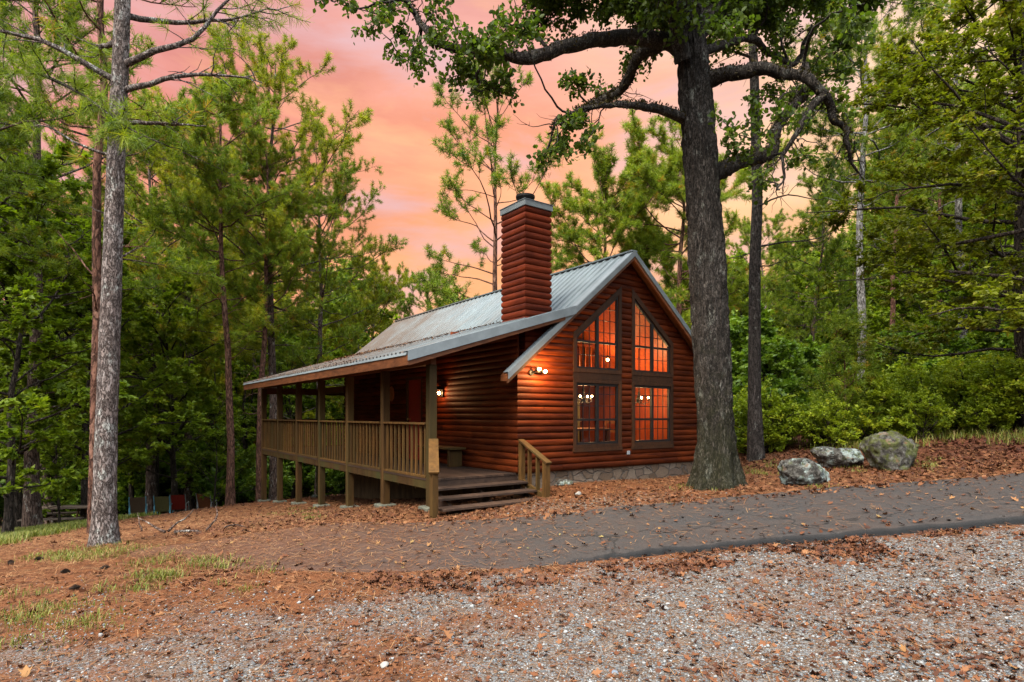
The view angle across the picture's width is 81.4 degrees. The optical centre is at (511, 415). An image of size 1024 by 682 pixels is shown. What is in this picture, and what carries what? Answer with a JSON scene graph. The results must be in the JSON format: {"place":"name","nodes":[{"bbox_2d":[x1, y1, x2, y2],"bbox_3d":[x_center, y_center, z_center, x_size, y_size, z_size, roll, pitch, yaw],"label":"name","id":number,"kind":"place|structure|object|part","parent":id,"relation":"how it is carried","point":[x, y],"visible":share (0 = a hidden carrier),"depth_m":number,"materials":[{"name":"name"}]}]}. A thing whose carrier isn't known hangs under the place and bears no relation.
{"place":"outdoors","nodes":[
{"label":"outdoors","id":0,"kind":"place"},
{"bbox_2d":[0,0,1017,386],"label":"sky","id":1,"kind":"structure","parent":0,"point":[402,130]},
{"bbox_2d":[0,424,1023,681],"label":"ground","id":2,"kind":"structure","parent":0,"point":[134,632],"depth_m":4.46,"materials":[{"name":"brown soil"}]},
{"bbox_2d":[0,277,78,452],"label":"broadleaf tree","id":3,"kind":"object","parent":2,"relation":"on","point":[59,447],"visible":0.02,"depth_m":28.16,"materials":[{"name":"green plant"}]},
{"bbox_2d":[0,394,89,522],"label":"sapling","id":4,"kind":"object","parent":2,"relation":"on","point":[53,469],"visible":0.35,"depth_m":18.73,"materials":[{"name":"green plant"}]},
{"bbox_2d":[17,505,86,523],"bbox_3d":[-15.507,3.547,20.500,1.840,0.809,1.600,0,0,-12],"label":"picnic table","id":5,"kind":"object","parent":2,"relation":"on","point":[77,512],"visible":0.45,"depth_m":20.34,"materials":[{"name":"brown wood"}]},
{"bbox_2d":[0,120,123,461],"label":"broadleaf tree","id":6,"kind":"object","parent":2,"relation":"on","point":[72,184],"visible":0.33,"depth_m":17.09,"materials":[{"name":"green plant"}]},
{"bbox_2d":[0,178,137,532],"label":"broadleaf tree","id":7,"kind":"object","parent":2,"relation":"on","point":[21,314],"visible":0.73,"depth_m":14.73,"materials":[{"name":"green plant"}]},
{"bbox_2d":[0,268,140,516],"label":"broadleaf tree","id":8,"kind":"object","parent":2,"relation":"on","point":[54,454],"visible":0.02,"depth_m":28.69,"materials":[{"name":"green plant"}]},
{"bbox_2d":[0,130,143,526],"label":"broadleaf tree","id":9,"kind":"object","parent":2,"relation":"on","point":[73,309],"visible":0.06,"depth_m":20.25,"materials":[{"name":"green plant"}]},
{"bbox_2d":[0,104,154,524],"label":"pine tree","id":10,"kind":"object","parent":2,"relation":"on","point":[63,169],"visible":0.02,"depth_m":23.88,"materials":[{"name":"green plant"}]},
{"bbox_2d":[0,0,159,278],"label":"pine tree","id":11,"kind":"object","parent":2,"relation":"on","point":[26,61],"visible":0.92,"depth_m":12.33,"materials":[{"name":"green plant"}]},
{"bbox_2d":[15,258,181,459],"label":"broadleaf tree","id":12,"kind":"object","parent":2,"relation":"on","point":[127,269],"depth_m":33.38,"materials":[{"name":"green plant"}]},
{"bbox_2d":[0,207,209,519],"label":"broadleaf tree","id":13,"kind":"object","parent":2,"relation":"on","point":[145,428],"visible":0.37,"depth_m":21.72,"materials":[{"name":"green plant"}]},
{"bbox_2d":[0,0,224,533],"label":"pine tree","id":14,"kind":"object","parent":2,"relation":"on","point":[101,21],"visible":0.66,"depth_m":11.02,"materials":[{"name":"green plant"}]},
{"bbox_2d":[0,0,249,527],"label":"pine tree","id":15,"kind":"object","parent":2,"relation":"on","point":[32,515],"visible":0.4,"depth_m":17.87,"materials":[{"name":"green plant"}]},
{"bbox_2d":[71,357,181,513],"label":"broadleaf tree","id":16,"kind":"object","parent":2,"relation":"on","point":[163,438],"visible":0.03,"depth_m":30.36,"materials":[{"name":"green plant"}]},
{"bbox_2d":[129,496,146,514],"bbox_3d":[-15.012,3.756,23.911,0.608,1.055,0.842,0,0,-29],"label":"sling chair","id":17,"kind":"object","parent":2,"relation":"on","point":[137,504],"visible":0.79,"depth_m":23.69,"materials":[{"name":"brown fabric"}]},
{"bbox_2d":[70,169,205,389],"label":"pine tree","id":18,"kind":"object","parent":2,"relation":"on","point":[126,214],"visible":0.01,"depth_m":34.73,"materials":[{"name":"green plant"}]},
{"bbox_2d":[41,76,259,513],"bbox_3d":[-16.454,-5.375,26.868,10.262,20.273,9.696,0,0,-41],"label":"pine tree","id":19,"kind":"object","parent":2,"relation":"on","point":[150,487],"visible":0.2,"depth_m":26.75,"materials":[{"name":"green plant"}]},
{"bbox_2d":[0,0,313,546],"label":"pine tree","id":20,"kind":"object","parent":2,"relation":"on","point":[104,525],"visible":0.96,"depth_m":8.00,"materials":[{"name":"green plant"}]},
{"bbox_2d":[117,395,196,496],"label":"sapling","id":21,"kind":"object","parent":2,"relation":"on","point":[131,479],"visible":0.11,"depth_m":28.61,"materials":[{"name":"green plant"}]},
{"bbox_2d":[75,257,246,512],"bbox_3d":[-14.762,-1.254,26.384,7.496,11.565,7.078,0,0,4],"label":"broadleaf tree","id":22,"kind":"object","parent":2,"relation":"on","point":[177,351],"visible":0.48,"depth_m":25.41,"materials":[{"name":"green plant"}]},
{"bbox_2d":[153,496,172,514],"bbox_3d":[-14.345,3.801,24.505,0.608,1.055,0.842,0,0,-20],"label":"sling chair","id":23,"kind":"object","parent":2,"relation":"on","point":[162,503],"visible":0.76,"depth_m":24.26,"materials":[{"name":"green fabric"}]},
{"bbox_2d":[0,416,345,525],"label":"forest floor growth","id":24,"kind":"object","parent":2,"relation":"on","point":[336,479],"visible":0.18,"depth_m":29.33,"materials":[{"name":"green plant"}]},
{"bbox_2d":[170,494,188,512],"bbox_3d":[-14.012,3.817,25.104,0.608,1.055,0.842,0,0,-18],"label":"sling chair","id":25,"kind":"object","parent":2,"relation":"on","point":[177,502],"visible":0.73,"depth_m":24.87,"materials":[{"name":"red fabric"}]},
{"bbox_2d":[92,80,280,510],"bbox_3d":[-16.697,-6.275,30.491,9.620,22.436,10.433,0,0,-19],"label":"pine tree","id":26,"kind":"object","parent":2,"relation":"on","point":[164,173],"visible":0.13,"depth_m":29.31,"materials":[{"name":"green plant"}]},
{"bbox_2d":[129,233,249,456],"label":"pine tree","id":27,"kind":"object","parent":2,"relation":"on","point":[204,372],"visible":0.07,"depth_m":32.27,"materials":[{"name":"green plant"}]},
{"bbox_2d":[131,246,256,457],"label":"broadleaf tree","id":28,"kind":"object","parent":2,"relation":"on","point":[235,368],"visible":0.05,"depth_m":35.76,"materials":[{"name":"green plant"}]},
{"bbox_2d":[122,327,280,514],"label":"stems","id":29,"kind":"object","parent":2,"relation":"on","point":[131,487],"visible":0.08,"depth_m":32.92,"materials":[{"name":"brown plant"}]},
{"bbox_2d":[195,493,216,508],"bbox_3d":[-13.083,3.812,25.499,0.608,1.055,0.842,0,0,-6],"label":"sling chair","id":30,"kind":"object","parent":2,"relation":"on","point":[205,502],"visible":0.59,"depth_m":25.26,"materials":[{"name":"brown fabric"}]},
{"bbox_2d":[124,67,311,505],"bbox_3d":[-10.958,-4.858,22.105,6.860,17.046,6.665,0,0,-25],"label":"pine tree","id":31,"kind":"object","parent":2,"relation":"on","point":[225,93],"visible":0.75,"depth_m":21.98,"materials":[{"name":"green plant"}]},
{"bbox_2d":[169,389,268,506],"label":"sapling","id":32,"kind":"object","parent":2,"relation":"on","point":[211,408],"visible":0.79,"depth_m":24.02,"materials":[{"name":"green plant"}]},
{"bbox_2d":[180,229,324,444],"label":"pine tree","id":33,"kind":"object","parent":2,"relation":"on","point":[252,357],"visible":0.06,"depth_m":36.85,"materials":[{"name":"green plant"}]},
{"bbox_2d":[128,9,391,499],"bbox_3d":[-10.573,-6.603,25.079,9.737,20.941,8.979,0,0,31],"label":"pine tree","id":34,"kind":"object","parent":2,"relation":"on","point":[262,75],"visible":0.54,"depth_m":24.11,"materials":[{"name":"green plant"}]},
{"bbox_2d":[198,104,348,500],"bbox_3d":[-9.475,-4.006,23.476,6.174,15.341,5.998,0,0,29],"label":"pine tree","id":35,"kind":"object","parent":2,"relation":"on","point":[296,254],"visible":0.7,"depth_m":23.34,"materials":[{"name":"green plant"}]},
{"bbox_2d":[224,319,343,498],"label":"broadleaf tree","id":36,"kind":"object","parent":2,"relation":"on","point":[289,405],"visible":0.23,"depth_m":32.45,"materials":[{"name":"green plant"}]},
{"bbox_2d":[231,116,407,494],"bbox_3d":[-8.454,-4.632,26.612,7.330,17.094,7.949,0,0,-16],"label":"pine tree","id":37,"kind":"object","parent":2,"relation":"on","point":[341,192],"visible":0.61,"depth_m":26.48,"materials":[{"name":"green plant"}]},
{"bbox_2d":[308,303,400,483],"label":"broadleaf tree","id":38,"kind":"object","parent":2,"relation":"on","point":[339,354],"visible":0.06,"depth_m":33.40,"materials":[{"name":"green plant"}]},
{"bbox_2d":[302,251,412,442],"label":"pine tree","id":39,"kind":"object","parent":2,"relation":"on","point":[371,315],"visible":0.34,"depth_m":30.28,"materials":[{"name":"green plant"}]},
{"bbox_2d":[377,260,468,335],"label":"pine tree","id":40,"kind":"object","parent":2,"relation":"on","point":[406,310],"visible":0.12,"depth_m":39.74,"materials":[{"name":"green plant"}]},
{"bbox_2d":[424,298,463,309],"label":"pine tree","id":41,"kind":"object","parent":2,"relation":"on","point":[442,303],"depth_m":38.83,"materials":[{"name":"green plant"}]},
{"bbox_2d":[243,193,696,517],"bbox_3d":[-1.453,-0.336,16.497,8.690,8.072,12.460,0,0,-36],"label":"log cabin","id":42,"kind":"object","parent":2,"relation":"on","point":[498,401],"visible":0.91,"depth_m":12.47,"materials":[{"name":"brown wood"}]},
{"bbox_2d":[250,320,500,380],"bbox_3d":[-3.788,-1.581,15.427,3.709,1.188,11.126,0,0,-36],"label":"roof straw","id":43,"kind":"object","parent":42,"relation":"on","point":[368,351],"visible":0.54,"depth_m":15.86,"materials":[{"name":"brown plant"}]},
{"bbox_2d":[390,386,393,401],"bbox_3d":[-3.104,-0.550,15.371,0.035,0.391,0.283,0,0,-36],"label":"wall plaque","id":44,"kind":"object","parent":42,"relation":"attached to","point":[391,393],"depth_m":15.35,"materials":[{"name":"brown wood"}]},
{"bbox_2d":[406,376,422,459],"bbox_3d":[-2.352,0.060,14.434,0.150,2.020,0.900,0,0,-36],"label":"door","id":45,"kind":"structure","parent":42,"relation":"in","point":[414,387],"depth_m":14.49,"materials":[{"name":"red paint"}]},
{"bbox_2d":[418,445,465,466],"bbox_3d":[-1.542,0.868,12.835,0.380,0.405,1.500,0,0,-36],"label":"porch bench","id":46,"kind":"object","parent":42,"relation":"on","point":[454,456],"visible":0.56,"depth_m":12.30,"materials":[{"name":"brown wood"}]},
{"bbox_2d":[577,390,593,402],"bbox_3d":[1.658,-1.695,13.739,0.370,2.848,0.373,0,0,-14],"label":"chandelier","id":47,"kind":"object","parent":42,"relation":"hanging from","point":[585,398],"visible":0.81,"depth_m":13.69,"materials":[{"name":"white glass"}]},
{"bbox_2d":[577,427,610,441],"bbox_3d":[1.543,0.677,13.779,1.100,0.765,1.000,0,0,-36],"label":"dining table","id":48,"kind":"object","parent":42,"relation":"on","point":[586,429],"visible":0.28,"depth_m":13.68,"materials":[{"name":"brown wood"}]},
{"bbox_2d":[572,286,621,373],"bbox_3d":[1.742,-1.796,12.246,1.360,1.863,0.110,0,0,-36],"label":"window","id":49,"kind":"structure","parent":42,"relation":"in","point":[617,296],"depth_m":12.32,"materials":[{"name":"brown metal"}]},
{"bbox_2d":[572,379,622,451],"bbox_3d":[1.741,0.005,12.247,1.384,1.460,0.128,0,0,-36],"label":"window","id":50,"kind":"structure","parent":42,"relation":"in","point":[609,445],"depth_m":12.23,"materials":[{"name":"brown wood"}]},
{"bbox_2d":[594,421,614,441],"bbox_3d":[2.238,0.570,14.098,0.420,0.980,0.420,0,0,-40],"label":"dining chair","id":51,"kind":"object","parent":42,"relation":"on","point":[611,422],"visible":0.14,"depth_m":14.20,"materials":[{"name":"brown wood"}]},
{"bbox_2d":[635,349,649,403],"bbox_3d":[3.132,-0.961,14.831,0.545,1.380,0.530,0,0,-36],"label":"chandelier","id":52,"kind":"object","parent":42,"relation":"hanging from","point":[641,399],"visible":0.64,"depth_m":14.79,"materials":[{"name":"white glass"}]},
{"bbox_2d":[631,288,672,376],"bbox_3d":[3.101,-1.796,13.234,1.360,1.863,0.110,0,0,-36],"label":"window","id":53,"kind":"structure","parent":42,"relation":"in","point":[654,325],"depth_m":13.19,"materials":[{"name":"brown metal"}]},
{"bbox_2d":[631,381,673,448],"bbox_3d":[3.100,0.005,13.235,1.384,1.460,0.128,0,0,-36],"label":"window","id":54,"kind":"structure","parent":42,"relation":"in","point":[659,443],"depth_m":13.22,"materials":[{"name":"brown wood"}]},
{"bbox_2d":[414,55,566,310],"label":"pine tree","id":55,"kind":"object","parent":2,"relation":"on","point":[496,177],"visible":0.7,"depth_m":27.25,"materials":[{"name":"green plant"}]},
{"bbox_2d":[0,206,1013,510],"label":"broadleaf wood","id":56,"kind":"object","parent":2,"relation":"on","point":[800,284],"visible":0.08,"depth_m":36.62,"materials":[{"name":"green plant"}]},
{"bbox_2d":[1,90,1016,489],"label":"pine wood","id":57,"kind":"object","parent":2,"relation":"on","point":[339,300],"visible":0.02,"depth_m":40.72,"materials":[{"name":"green plant"}]},
{"bbox_2d":[0,487,1023,681],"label":"gravel","id":58,"kind":"structure","parent":2,"relation":"on","point":[761,629],"depth_m":4.23,"materials":[{"name":"grey gravel"}]},
{"bbox_2d":[380,661,388,667],"bbox_3d":[-0.781,1.529,3.653,0.054,0.038,0.058,-3,-5,33],"label":"stone","id":59,"kind":"object","parent":58,"relation":"on","point":[383,664],"visible":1,"depth_m":3.64,"materials":[{"name":"white stone"}]},
{"bbox_2d":[0,420,1023,652],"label":"grass","id":60,"kind":"structure","parent":2,"relation":"on","point":[19,533],"depth_m":6.92,"materials":[{"name":"green plant"}]},
{"bbox_2d":[0,423,1023,681],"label":"fallen leaves","id":61,"kind":"object","parent":2,"relation":"on","point":[710,559],"depth_m":5.42,"materials":[{"name":"brown plant"}]},
{"bbox_2d":[0,439,1023,681],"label":"pine straw","id":62,"kind":"object","parent":2,"relation":"on","point":[57,538],"visible":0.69,"depth_m":6.37,"materials":[{"name":"brown plant"}]},
{"bbox_2d":[60,568,70,573],"bbox_3d":[-4.566,1.597,6.087,0.080,0.070,0.074,0,0,34],"label":"pine cone","id":63,"kind":"object","parent":62,"relation":"on","point":[65,571],"visible":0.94,"depth_m":6.08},
{"bbox_2d":[68,585,80,589],"bbox_3d":[-4.003,1.577,5.453,0.080,0.070,0.074,0,0,-7],"label":"pine cone","id":64,"kind":"object","parent":62,"relation":"on","point":[74,587],"visible":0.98,"depth_m":5.45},
{"bbox_2d":[99,564,109,569],"bbox_3d":[-4.254,1.591,6.220,0.074,0.070,0.080,0,0,-5],"label":"pine cone","id":65,"kind":"object","parent":62,"relation":"on","point":[105,567],"visible":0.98,"depth_m":6.21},
{"bbox_2d":[554,479,572,485],"bbox_3d":[0.995,1.312,11.518,0.397,0.171,0.192,-4,3,-11],"label":"stone","id":66,"kind":"object","parent":2,"relation":"on","point":[561,482],"visible":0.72,"depth_m":11.46,"materials":[{"name":"white stone"}]},
{"bbox_2d":[536,122,690,327],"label":"pine tree","id":67,"kind":"object","parent":2,"relation":"on","point":[602,166],"visible":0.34,"depth_m":30.20,"materials":[{"name":"green plant"}]},
{"bbox_2d":[313,0,954,490],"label":"oak tree","id":68,"kind":"object","parent":2,"relation":"on","point":[681,32],"visible":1,"depth_m":9.73,"materials":[{"name":"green plant"}]},
{"bbox_2d":[567,100,793,326],"bbox_3d":[7.564,-7.515,30.242,9.903,16.871,9.754,0,0,-26],"label":"pine tree","id":69,"kind":"object","parent":2,"relation":"on","point":[656,240],"visible":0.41,"depth_m":28.86,"materials":[{"name":"green plant"}]},
{"bbox_2d":[731,348,744,422],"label":"shrub","id":70,"kind":"object","parent":2,"relation":"on","point":[737,371],"visible":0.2,"depth_m":17.10,"materials":[{"name":"green plant"}]},
{"bbox_2d":[670,1,836,461],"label":"pine tree","id":71,"kind":"object","parent":2,"relation":"on","point":[755,443],"visible":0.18,"depth_m":13.65,"materials":[{"name":"green plant"}]},
{"bbox_2d":[729,301,803,384],"bbox_3d":[8.491,-1.663,20.811,3.262,4.706,3.762,0,0,14],"label":"shrub","id":72,"kind":"object","parent":2,"relation":"on","point":[739,337],"visible":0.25,"depth_m":20.34,"materials":[{"name":"green plant"}]},
{"bbox_2d":[731,334,813,412],"bbox_3d":[7.031,-0.685,16.442,2.687,3.362,2.330,0,0,10],"label":"shrub","id":73,"kind":"object","parent":2,"relation":"on","point":[774,355],"visible":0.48,"depth_m":16.25,"materials":[{"name":"green plant"}]},
{"bbox_2d":[725,207,819,346],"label":"pine tree","id":74,"kind":"object","parent":2,"relation":"on","point":[745,230],"visible":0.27,"depth_m":36.30,"materials":[{"name":"green plant"}]},
{"bbox_2d":[762,335,835,396],"bbox_3d":[10.180,-1.220,20.909,2.213,3.193,2.553,0,0,-14],"label":"shrub","id":75,"kind":"object","parent":2,"relation":"on","point":[810,351],"visible":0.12,"depth_m":20.50,"materials":[{"name":"green plant"}]},
{"bbox_2d":[777,458,829,485],"bbox_3d":[4.788,0.963,9.672,0.906,0.540,0.650,4,-3,-17],"label":"boulder","id":76,"kind":"object","parent":2,"relation":"on","point":[800,471],"visible":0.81,"depth_m":9.46,"materials":[{"name":"grey stone"}]},
{"bbox_2d":[761,159,888,367],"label":"pine tree","id":77,"kind":"object","parent":2,"relation":"on","point":[828,259],"visible":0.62,"depth_m":28.50,"materials":[{"name":"green plant"}]},
{"bbox_2d":[809,338,851,385],"bbox_3d":[13.736,-1.739,25.967,2.330,3.362,2.687,0,0,-43],"label":"shrub","id":78,"kind":"object","parent":2,"relation":"on","point":[820,351],"visible":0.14,"depth_m":25.74,"materials":[{"name":"green plant"}]},
{"bbox_2d":[810,446,863,467],"bbox_3d":[6.204,0.851,11.383,0.910,0.497,0.705,0,0,29],"label":"boulder","id":79,"kind":"object","parent":2,"relation":"on","point":[827,457],"visible":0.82,"depth_m":11.15,"materials":[{"name":"grey stone"}]},
{"bbox_2d":[795,301,886,439],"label":"young pine","id":80,"kind":"object","parent":2,"relation":"on","point":[849,328],"visible":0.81,"depth_m":14.79,"materials":[{"name":"green plant"}]},
{"bbox_2d":[836,334,870,379],"bbox_3d":[14.727,-1.849,25.137,2.687,3.362,2.330,0,0,-39],"label":"shrub","id":81,"kind":"object","parent":2,"relation":"on","point":[853,356],"visible":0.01,"depth_m":24.93,"materials":[{"name":"green plant"}]},
{"bbox_2d":[733,343,1023,454],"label":"undergrowth","id":82,"kind":"object","parent":2,"relation":"on","point":[986,393],"visible":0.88,"depth_m":14.58,"materials":[{"name":"green plant"}]},
{"bbox_2d":[775,0,984,379],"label":"pine tree","id":83,"kind":"object","parent":2,"relation":"on","point":[864,141],"visible":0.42,"depth_m":22.58,"materials":[{"name":"green plant"}]},
{"bbox_2d":[827,84,948,356],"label":"pine tree","id":84,"kind":"object","parent":2,"relation":"on","point":[888,215],"visible":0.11,"depth_m":32.96,"materials":[{"name":"green plant"}]},
{"bbox_2d":[858,430,919,470],"bbox_3d":[6.793,0.722,10.614,1.002,0.914,0.704,4,-3,-6],"label":"boulder","id":85,"kind":"object","parent":2,"relation":"on","point":[890,450],"visible":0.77,"depth_m":10.38,"materials":[{"name":"stone"}]},
{"bbox_2d":[867,324,939,372],"bbox_3d":[14.644,-1.837,22.538,2.687,3.362,2.330,0,0,19],"label":"shrub","id":86,"kind":"object","parent":2,"relation":"on","point":[928,364],"visible":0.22,"depth_m":22.20,"materials":[{"name":"green plant"}]},
{"bbox_2d":[793,0,1023,429],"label":"beech tree","id":87,"kind":"object","parent":2,"relation":"on","point":[1014,13],"visible":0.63,"depth_m":14.50,"materials":[{"name":"green plant"}]},
{"bbox_2d":[815,0,1023,336],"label":"beech tree","id":88,"kind":"object","parent":2,"relation":"on","point":[991,285],"visible":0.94,"depth_m":12.27,"materials":[{"name":"green plant"}]},
{"bbox_2d":[895,326,954,362],"bbox_3d":[20.119,-2.603,29.155,2.563,3.698,2.956,0,0,23],"label":"shrub","id":89,"kind":"object","parent":2,"relation":"on","point":[919,342],"visible":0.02,"depth_m":28.78,"materials":[{"name":"green plant"}]},
{"bbox_2d":[887,250,969,334],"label":"broadleaf tree","id":90,"kind":"object","parent":2,"relation":"on","point":[917,296],"visible":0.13,"depth_m":30.68,"materials":[{"name":"green plant"}]},
{"bbox_2d":[839,0,1022,351],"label":"pine tree","id":91,"kind":"object","parent":2,"relation":"on","point":[929,136],"visible":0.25,"depth_m":23.89,"materials":[{"name":"green plant"}]},
{"bbox_2d":[876,74,1016,333],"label":"pine tree","id":92,"kind":"object","parent":2,"relation":"on","point":[940,203],"visible":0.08,"depth_m":35.62,"materials":[{"name":"green plant"}]},
{"bbox_2d":[892,152,1014,348],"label":"broadleaf tree","id":93,"kind":"object","parent":2,"relation":"on","point":[961,293],"visible":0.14,"depth_m":23.45,"materials":[{"name":"green plant"}]},
{"bbox_2d":[923,326,988,368],"bbox_3d":[16.553,-1.936,23.104,2.213,3.193,2.553,0,0,-6],"label":"shrub","id":94,"kind":"object","parent":2,"relation":"on","point":[958,344],"visible":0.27,"depth_m":22.45,"materials":[{"name":"green plant"}]},
{"bbox_2d":[905,24,1022,321],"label":"beech tree","id":95,"kind":"object","parent":2,"relation":"on","point":[954,179],"visible":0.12,"depth_m":19.99,"materials":[{"name":"green plant"}]},
{"bbox_2d":[955,324,998,357],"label":"shrub","id":96,"kind":"object","parent":2,"relation":"on","point":[982,342],"visible":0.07,"depth_m":23.62,"materials":[{"name":"green plant"}]},
{"bbox_2d":[977,322,1013,358],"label":"shrub","id":97,"kind":"object","parent":2,"relation":"on","point":[1008,341],"visible":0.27,"depth_m":20.61,"materials":[{"name":"green plant"}]},
{"bbox_2d":[127,473,1023,571],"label":"road","id":98,"kind":"structure","parent":0,"point":[1001,515],"depth_m":6.97,"materials":[{"name":"grey asphalt"}]},
{"bbox_2d":[577,397,579,441],"bbox_3d":[1.477,0.285,16.250,0.600,1.550,0.525,0,0,-36],"label":"tall cabinet","id":99,"kind":"object","parent":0,"point":[578,414],"visible":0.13,"depth_m":16.16,"materials":[{"name":"paint"}]},
{"bbox_3d":[1.625,0.260,16.047,0.540,1.400,0.023,0,0,-36],"label":"door","id":100,"kind":"part","parent":99,"relation":"part of","materials":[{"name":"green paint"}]}
]}

